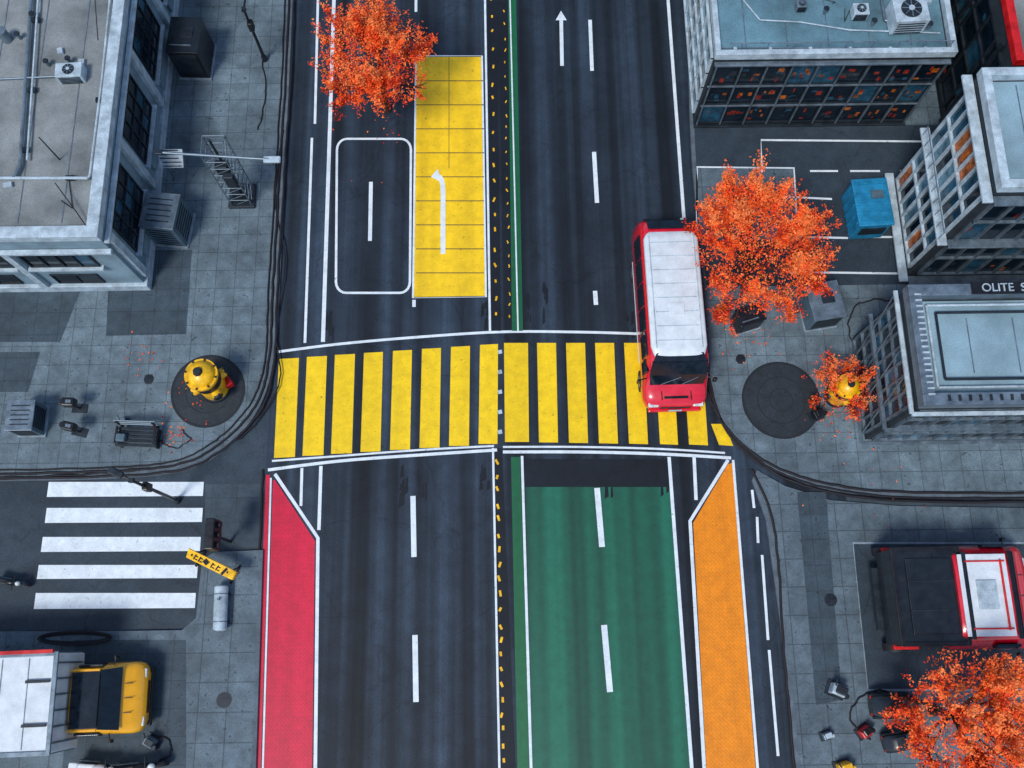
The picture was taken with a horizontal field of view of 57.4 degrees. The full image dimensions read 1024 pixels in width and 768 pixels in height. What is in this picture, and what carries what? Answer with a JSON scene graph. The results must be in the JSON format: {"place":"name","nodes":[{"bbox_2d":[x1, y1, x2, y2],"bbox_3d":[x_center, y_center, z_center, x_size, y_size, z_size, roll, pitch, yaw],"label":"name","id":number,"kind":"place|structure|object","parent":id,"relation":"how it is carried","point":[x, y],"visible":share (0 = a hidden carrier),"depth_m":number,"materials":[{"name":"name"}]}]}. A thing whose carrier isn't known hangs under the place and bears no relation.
{"place":"outdoors","nodes":[
{"label":"outdoors","id":0,"kind":"place"},
{"bbox_2d":[0,550,263,767],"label":"sidewalk","id":1,"kind":"structure","parent":0,"point":[217,664],"depth_m":34.34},
{"bbox_2d":[186,548,240,583],"bbox_3d":[-11.050,6.750,34.789,2.020,1.148,0.750,24,76,7],"label":"barricade","id":2,"kind":"object","parent":1,"relation":"on","point":[197,558],"visible":0.97,"depth_m":34.35,"materials":[{"name":"yellow plastic"}]},
{"bbox_2d":[213,585,230,630],"bbox_3d":[-10.777,8.275,34.573,0.545,0.720,1.674,-1,74,0],"label":"gas tank","id":3,"kind":"object","parent":1,"relation":"on","point":[220,609],"visible":1,"depth_m":34.40,"materials":[{"name":"metal"}]},
{"bbox_2d":[216,692,231,707],"bbox_3d":[-10.482,11.506,34.024,0.560,0.017,0.560,-1,74,0],"label":"manhole cover","id":4,"kind":"object","parent":1,"relation":"on","point":[223,699],"visible":1,"depth_m":34.02,"materials":[{"name":"metal"}]},
{"bbox_2d":[0,404,269,630],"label":"side street","id":5,"kind":"structure","parent":0,"point":[25,528],"depth_m":35.62,"materials":[{"name":"black asphalt"}]},
{"bbox_2d":[0,576,30,589],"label":"motorcycle","id":6,"kind":"object","parent":5,"relation":"on","point":[8,581],"visible":1,"depth_m":34.70,"materials":[{"name":"black metal"}]},
{"bbox_2d":[34,482,203,608],"bbox_3d":[-14.927,6.097,35.671,6.078,0.001,4.851,-1,74,0],"label":"zebra crossing","id":7,"kind":"object","parent":5,"relation":"on","point":[93,544],"visible":1,"depth_m":35.65,"materials":[{"name":"white paint"}]},
{"bbox_2d":[0,550,262,767],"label":"kerb","id":8,"kind":"structure","parent":5,"relation":"on","point":[159,632],"depth_m":34.67,"materials":[{"name":"grey concrete"}]},
{"bbox_2d":[107,466,180,503],"bbox_3d":[-13.212,3.735,33.849,1.001,4.805,0.332,22,75,6],"label":"street lamp","id":9,"kind":"object","parent":5,"relation":"on","point":[145,486],"visible":1,"depth_m":32.76,"materials":[{"name":"metal"}]},
{"bbox_2d":[0,0,291,480],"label":"sidewalk","id":10,"kind":"structure","parent":0,"point":[85,360],"depth_m":38.16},
{"bbox_2d":[4,400,49,437],"bbox_3d":[-18.834,1.339,36.304,1.100,1.165,1.250,-1,74,0],"label":"utility cabinet","id":11,"kind":"object","parent":10,"relation":"on","point":[26,418],"visible":1,"depth_m":35.85,"materials":[{"name":"metal"}]},
{"bbox_2d":[58,397,87,412],"bbox_3d":[-17.132,0.814,36.448,0.670,1.175,0.350,2,74,1],"label":"parking meter","id":12,"kind":"object","parent":10,"relation":"on","point":[67,402],"visible":1,"depth_m":36.09,"materials":[{"name":"metal"}]},
{"bbox_2d":[59,420,88,437],"bbox_3d":[-17.008,1.723,36.191,0.670,1.175,0.350,13,75,4],"label":"parking meter","id":13,"kind":"object","parent":10,"relation":"on","point":[74,429],"visible":1,"depth_m":35.79,"materials":[{"name":"metal"}]},
{"bbox_2d":[0,467,149,477],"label":"cable","id":14,"kind":"object","parent":10,"relation":"on","point":[68,474],"visible":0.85,"depth_m":36.22,"materials":[{"name":"black rubber"}]},
{"bbox_2d":[113,420,161,448],"bbox_3d":[-14.523,1.975,36.218,1.600,0.965,0.930,2,74,1],"label":"street bench","id":15,"kind":"object","parent":10,"relation":"on","point":[120,437],"visible":1,"depth_m":36.15,"materials":[{"name":"metal"}]},
{"bbox_2d":[0,0,285,470],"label":"cable","id":16,"kind":"object","parent":10,"relation":"on","point":[234,423],"visible":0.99,"depth_m":37.66,"materials":[{"name":"black rubber"}]},
{"bbox_2d":[0,0,289,474],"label":"cable","id":17,"kind":"object","parent":10,"relation":"on","point":[270,345],"visible":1,"depth_m":37.66,"materials":[{"name":"black rubber"}]},
{"bbox_2d":[0,0,294,479],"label":"cable","id":18,"kind":"object","parent":10,"relation":"on","point":[274,356],"visible":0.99,"depth_m":37.57,"materials":[{"name":"black rubber"}]},
{"bbox_2d":[144,374,153,383],"bbox_3d":[-14.503,-0.195,37.335,0.400,0.017,0.400,-1,74,0],"label":"manhole cover","id":19,"kind":"object","parent":10,"relation":"on","point":[148,378],"visible":1,"depth_m":37.33,"materials":[{"name":"metal"}]},
{"bbox_2d":[138,191,195,248],"bbox_3d":[-14.089,-6.698,38.215,1.450,1.865,1.600,6,74,2],"label":"utility cabinet","id":20,"kind":"object","parent":10,"relation":"on","point":[166,219],"visible":1,"depth_m":37.49,"materials":[{"name":"metal"}]},
{"bbox_2d":[160,429,190,448],"bbox_3d":[-13.162,2.235,36.615,1.156,0.035,0.668,-27,76,-7],"label":"cable","id":21,"kind":"object","parent":10,"relation":"on","point":[181,445],"visible":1,"depth_m":36.58,"materials":[{"name":"black rubber"}]},
{"bbox_2d":[158,149,193,176],"bbox_3d":[-13.986,-9.075,38.954,1.000,1.737,0.689,-1,74,0],"label":"notice board","id":22,"kind":"object","parent":10,"relation":"on","point":[167,161],"visible":0.91,"depth_m":38.31,"materials":[{"name":"metal"}]},
{"bbox_2d":[171,355,244,427],"bbox_3d":[-12.098,0.276,37.202,2.957,0.006,3.014,-1,74,0],"label":"tree pit","id":23,"kind":"object","parent":10,"relation":"on","point":[211,414],"visible":0.7,"depth_m":37.09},
{"bbox_2d":[184,359,233,402],"bbox_3d":[-11.748,-0.161,36.085,1.468,2.403,1.381,10,74,3],"label":"fire hydrant","id":24,"kind":"object","parent":23,"relation":"on","point":[209,381],"visible":1,"depth_m":35.46,"materials":[{"name":"metal"}]},
{"bbox_2d":[154,135,280,208],"bbox_3d":[-10.988,-8.442,37.295,4.757,4.614,1.313,4,74,1],"label":"street lamp","id":25,"kind":"object","parent":10,"relation":"on","point":[242,196],"visible":1,"depth_m":36.85,"materials":[{"name":"grey metal"}]},
{"bbox_2d":[241,0,267,61],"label":"street lamp","id":26,"kind":"object","parent":10,"relation":"on","point":[251,28],"visible":1,"depth_m":39.13,"materials":[{"name":"metal"}]},
{"bbox_2d":[257,61,265,129],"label":"cable","id":27,"kind":"object","parent":10,"relation":"on","point":[265,96],"visible":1,"depth_m":40.77,"materials":[{"name":"black rubber"}]},
{"bbox_2d":[238,130,285,439],"bbox_3d":[-9.647,-4.333,38.463,1.373,0.052,13.701,3,74,1],"label":"cable","id":28,"kind":"object","parent":10,"relation":"on","point":[278,303],"visible":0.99,"depth_m":38.23,"materials":[{"name":"black rubber"}]},
{"bbox_2d":[165,17,216,80],"bbox_3d":[-13.841,-14.472,40.352,1.400,1.985,1.800,2,74,1],"label":"utility box","id":29,"kind":"object","parent":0,"point":[191,48],"visible":1,"depth_m":39.64,"materials":[{"name":"metal"}]},
{"bbox_2d":[0,250,1023,767],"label":"pavement","id":30,"kind":"structure","parent":0,"point":[160,308],"depth_m":35.34,"materials":[{"name":"concrete"}]},
{"bbox_2d":[37,630,111,645],"bbox_3d":[-16.147,9.382,34.540,2.764,0.112,0.533,-1,74,0],"label":"coiled hose","id":31,"kind":"object","parent":30,"relation":"on","point":[76,632],"visible":1,"depth_m":34.52,"materials":[{"name":"black rubber"}]},
{"bbox_2d":[0,649,154,757],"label":"delivery truck","id":32,"kind":"object","parent":30,"relation":"on","point":[52,701],"visible":1,"depth_m":31.92,"materials":[{"name":"yellow paint"}]},
{"bbox_2d":[68,759,117,767],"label":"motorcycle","id":33,"kind":"object","parent":30,"relation":"on","point":[82,763],"visible":0.94,"depth_m":32.65,"materials":[{"name":"white metal"}]},
{"bbox_2d":[114,757,168,767],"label":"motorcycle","id":34,"kind":"object","parent":30,"relation":"on","point":[140,765],"visible":1,"depth_m":32.87,"materials":[{"name":"black metal"}]},
{"bbox_2d":[142,732,162,750],"bbox_3d":[-12.890,12.758,33.318,0.616,0.694,0.479,26,76,7],"label":"valve box","id":35,"kind":"object","parent":30,"relation":"on","point":[151,742],"visible":1,"depth_m":33.25,"materials":[{"name":"grey metal"}]},
{"bbox_2d":[151,734,171,763],"bbox_3d":[-12.599,13.119,33.535,0.848,0.052,1.100,-1,74,0],"label":"cable","id":36,"kind":"object","parent":30,"relation":"on","point":[169,744],"visible":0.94,"depth_m":33.56,"materials":[{"name":"black rubber"}]},
{"bbox_2d":[204,518,231,551],"bbox_3d":[-10.668,5.660,34.425,0.488,2.650,1.100,-1,74,0],"label":"traffic signal","id":37,"kind":"object","parent":30,"relation":"on","point":[213,538],"visible":1,"depth_m":33.26,"materials":[{"name":"metal"}]},
{"bbox_2d":[258,470,263,549],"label":"curb","id":38,"kind":"structure","parent":30,"relation":"on","point":[261,513],"depth_m":35.95,"materials":[{"name":"grey concrete"}]},
{"bbox_2d":[128,115,985,753],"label":"fallen leaves","id":39,"kind":"object","parent":30,"relation":"on","point":[714,343],"visible":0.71,"depth_m":36.88,"materials":[{"name":"orange plant"}]},
{"bbox_2d":[824,593,836,605],"bbox_3d":[11.944,8.089,35.033,0.480,0.017,0.480,-1,74,0],"label":"manhole cover","id":40,"kind":"object","parent":30,"relation":"on","point":[830,599],"visible":1,"depth_m":35.03,"materials":[{"name":"metal"}]},
{"bbox_2d":[824,678,849,700],"bbox_3d":[11.848,11.043,33.755,0.770,0.867,0.599,22,75,6],"label":"power meter","id":41,"kind":"object","parent":30,"relation":"on","point":[836,690],"visible":1,"depth_m":33.68,"materials":[{"name":"metal"}]},
{"bbox_2d":[853,542,1023,690],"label":"parking marking","id":42,"kind":"object","parent":30,"relation":"on","point":[917,543],"visible":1,"depth_m":35.60,"materials":[{"name":"paint"}]},
{"bbox_2d":[869,537,1023,655],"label":"pickup truck","id":43,"kind":"object","parent":30,"relation":"on","point":[960,597],"visible":0.99,"depth_m":32.79,"materials":[{"name":"red paint"}]},
{"bbox_2d":[261,0,845,767],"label":"road","id":44,"kind":"structure","parent":0,"point":[383,596],"depth_m":37.90,"materials":[{"name":"black asphalt"}]},
{"bbox_2d":[308,0,437,128],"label":"maple tree","id":45,"kind":"object","parent":44,"relation":"on","point":[379,80],"visible":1,"depth_m":36.74,"materials":[{"name":"orange plant"}]},
{"bbox_2d":[412,55,486,297],"bbox_3d":[-2.667,-9.091,39.972,3.115,0.004,11.523,-1,74,0],"label":"painted bay","id":46,"kind":"object","parent":44,"relation":"on","point":[448,125],"visible":0.91,"depth_m":39.87,"materials":[{"name":"yellow paint"}]},
{"bbox_2d":[274,343,732,457],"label":"crosswalk","id":47,"kind":"structure","parent":44,"relation":"on","point":[516,392],"depth_m":37.19,"materials":[{"name":"yellow paint"}]},
{"bbox_2d":[487,0,529,767],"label":"median strip","id":48,"kind":"object","parent":44,"relation":"on","point":[507,748],"visible":1,"depth_m":38.38,"materials":[{"name":"concrete"}]},
{"bbox_2d":[262,0,778,767],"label":"lane marking","id":49,"kind":"object","parent":44,"relation":"on","point":[598,506],"visible":0.96,"depth_m":36.58,"materials":[{"name":"white paint"}]},
{"bbox_2d":[630,218,717,412],"bbox_3d":[6.290,-2.831,36.837,3.070,2.640,7.698,-1,74,0],"label":"minibus","id":50,"kind":"object","parent":44,"relation":"on","point":[666,273],"visible":0.98,"depth_m":35.87,"materials":[{"name":"red paint"}]},
{"bbox_2d":[752,470,799,767],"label":"kerb","id":51,"kind":"structure","parent":44,"relation":"on","point":[776,579],"depth_m":35.02,"materials":[{"name":"grey concrete"}]},
{"bbox_2d":[689,84,1023,496],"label":"kerb","id":52,"kind":"structure","parent":44,"relation":"on","point":[724,419],"depth_m":37.03,"materials":[{"name":"grey concrete"}]},
{"bbox_2d":[694,125,936,285],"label":"parking lot","id":53,"kind":"structure","parent":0,"point":[826,165],"depth_m":39.86,"materials":[{"name":"black asphalt"}]},
{"bbox_2d":[841,178,894,238],"bbox_3d":[14.605,-7.179,38.502,1.450,1.586,2.105,-4,74,-1],"label":"waste container","id":54,"kind":"object","parent":53,"relation":"on","point":[867,208],"visible":1,"depth_m":37.88,"materials":[{"name":"blue metal"}]},
{"bbox_2d":[831,757,855,767],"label":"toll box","id":55,"kind":"object","parent":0,"point":[844,763],"visible":1,"depth_m":33.19,"materials":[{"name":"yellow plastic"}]},
{"bbox_2d":[688,71,1023,495],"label":"sidewalk","id":56,"kind":"structure","parent":0,"point":[961,467],"depth_m":36.72,"materials":[{"name":"grey concrete"}]},
{"bbox_2d":[736,354,745,363],"bbox_3d":[9.190,-1.002,37.564,0.400,0.017,0.400,-1,74,0],"label":"manhole cover","id":57,"kind":"object","parent":56,"relation":"on","point":[740,358],"visible":1,"depth_m":37.56,"materials":[{"name":"metal"}]},
{"bbox_2d":[728,303,766,336],"bbox_3d":[9.424,-2.592,37.407,1.100,1.185,0.800,-17,75,-5],"label":"trash bin","id":58,"kind":"object","parent":56,"relation":"on","point":[752,320],"visible":0.85,"depth_m":36.92,"materials":[{"name":"metal"}]},
{"bbox_2d":[682,148,841,336],"bbox_3d":[9.642,-5.301,35.198,6.221,7.144,6.436,-1,74,0],"label":"maple tree","id":59,"kind":"object","parent":56,"relation":"on","point":[802,223],"visible":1,"depth_m":34.54,"materials":[{"name":"orange plant"}]},
{"bbox_2d":[742,362,819,438],"bbox_3d":[10.676,0.633,37.102,3.116,0.006,3.176,-1,74,0],"label":"tree pit","id":60,"kind":"object","parent":56,"relation":"on","point":[776,396],"visible":0.97,"depth_m":37.11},
{"bbox_2d":[807,408,826,422],"bbox_3d":[12.018,1.130,36.608,0.616,0.694,0.479,-22,75,-6],"label":"valve box","id":61,"kind":"object","parent":60,"relation":"on","point":[818,414],"visible":1,"depth_m":36.54,"materials":[{"name":"black paint"}]},
{"bbox_2d":[683,0,957,127],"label":"glass office building","id":62,"kind":"structure","parent":56,"relation":"on","point":[790,63],"depth_m":36.63,"materials":[{"name":"grey glass"}]},
{"bbox_2d":[796,280,846,332],"bbox_3d":[12.366,-3.117,37.451,1.350,1.385,1.600,-9,74,-3],"label":"utility cabinet","id":63,"kind":"object","parent":56,"relation":"on","point":[825,313],"visible":0.81,"depth_m":36.86,"materials":[{"name":"metal"}]},
{"bbox_2d":[801,347,879,423],"bbox_3d":[12.724,-0.094,35.907,2.952,2.977,2.567,27,76,7],"label":"maple tree","id":64,"kind":"object","parent":56,"relation":"on","point":[833,378],"visible":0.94,"depth_m":35.82,"materials":[{"name":"orange plant"}]},
{"bbox_2d":[824,374,860,407],"bbox_3d":[12.905,0.237,36.249,1.143,1.872,1.076,26,76,7],"label":"fire hydrant","id":65,"kind":"object","parent":56,"relation":"on","point":[849,390],"visible":0.8,"depth_m":35.66,"materials":[{"name":"metal"}]},
{"bbox_2d":[707,385,1023,494],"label":"cable","id":66,"kind":"object","parent":56,"relation":"on","point":[849,487],"visible":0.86,"depth_m":36.08,"materials":[{"name":"black rubber"}]},
{"bbox_2d":[707,378,1023,498],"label":"cable","id":67,"kind":"object","parent":56,"relation":"on","point":[809,483],"visible":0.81,"depth_m":36.03,"materials":[{"name":"black rubber"}]},
{"bbox_2d":[708,373,1023,503],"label":"cable","id":68,"kind":"object","parent":56,"relation":"on","point":[843,494],"visible":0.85,"depth_m":36.00,"materials":[{"name":"black rubber"}]},
{"bbox_2d":[847,298,893,340],"bbox_3d":[14.500,-2.470,37.936,1.709,0.052,3.219,32,77,8],"label":"cable","id":69,"kind":"object","parent":56,"relation":"on","point":[861,303],"visible":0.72,"depth_m":38.13,"materials":[{"name":"black rubber"}]},
{"bbox_2d":[847,281,1023,444],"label":"shop building","id":70,"kind":"structure","parent":56,"relation":"on","point":[948,359],"depth_m":32.45,"materials":[{"name":"grey concrete"}]},
{"bbox_2d":[884,67,1023,283],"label":"apartment building","id":71,"kind":"structure","parent":56,"relation":"on","point":[956,188],"depth_m":34.23,"materials":[{"name":"grey concrete"}]},
{"bbox_2d":[752,470,1023,767],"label":"sidewalk","id":72,"kind":"structure","parent":0,"point":[849,523],"depth_m":35.02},
{"bbox_2d":[750,469,795,767],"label":"cable","id":73,"kind":"object","parent":72,"relation":"on","point":[781,621],"visible":1,"depth_m":34.76,"materials":[{"name":"black rubber"}]},
{"bbox_2d":[818,729,834,741],"bbox_3d":[11.316,12.584,33.499,0.462,0.520,0.359,-17,75,-5],"label":"power meter","id":74,"kind":"object","parent":72,"relation":"on","point":[826,735],"visible":1,"depth_m":33.46,"materials":[{"name":"grey metal"}]},
{"bbox_2d":[853,721,875,740],"bbox_3d":[12.686,12.420,33.455,0.616,0.694,0.479,-32,77,-9],"label":"tool box","id":75,"kind":"object","parent":72,"relation":"on","point":[864,731],"visible":1,"depth_m":33.42,"materials":[{"name":"red plastic"}]},
{"bbox_2d":[849,689,889,740],"bbox_3d":[13.072,11.784,33.954,1.210,0.052,1.966,41,78,10],"label":"cable","id":76,"kind":"object","parent":72,"relation":"on","point":[858,698],"visible":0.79,"depth_m":34.00,"materials":[{"name":"black rubber"}]},
{"bbox_2d":[868,692,916,718],"bbox_3d":[13.688,11.531,33.474,1.693,1.122,0.950,-1,74,0],"label":"utility cart","id":77,"kind":"object","parent":72,"relation":"on","point":[878,702],"visible":0.53,"depth_m":33.25,"materials":[{"name":"black paint"}]},
{"bbox_2d":[880,727,918,752],"bbox_3d":[13.844,12.701,33.281,1.286,0.859,0.705,-11,74,-3],"label":"utility cart","id":78,"kind":"object","parent":72,"relation":"on","point":[891,742],"visible":0.59,"depth_m":33.03,"materials":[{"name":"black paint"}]},
{"bbox_2d":[879,647,1023,767],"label":"maple tree","id":79,"kind":"object","parent":72,"relation":"on","point":[998,727],"visible":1,"depth_m":30.15,"materials":[{"name":"orange plant"}]},
{"bbox_2d":[846,493,1023,507],"bbox_3d":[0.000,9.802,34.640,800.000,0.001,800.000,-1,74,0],"label":"ground","id":80,"kind":"structure","parent":0,"point":[993,505],"depth_m":36.11,"materials":[{"name":"grey concrete"}]},
{"bbox_2d":[0,0,179,291],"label":"office building","id":81,"kind":"structure","parent":80,"relation":"on","point":[85,88],"depth_m":35.71,"materials":[{"name":"grey concrete"}]},
{"bbox_2d":[0,0,292,480],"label":"kerb","id":82,"kind":"structure","parent":80,"relation":"on","point":[246,423],"depth_m":38.07,"materials":[{"name":"grey concrete"}]},
{"bbox_2d":[935,0,1023,122],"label":"red building","id":83,"kind":"structure","parent":80,"relation":"on","point":[989,33],"depth_m":36.99,"materials":[{"name":"grey glass"}]}
]}

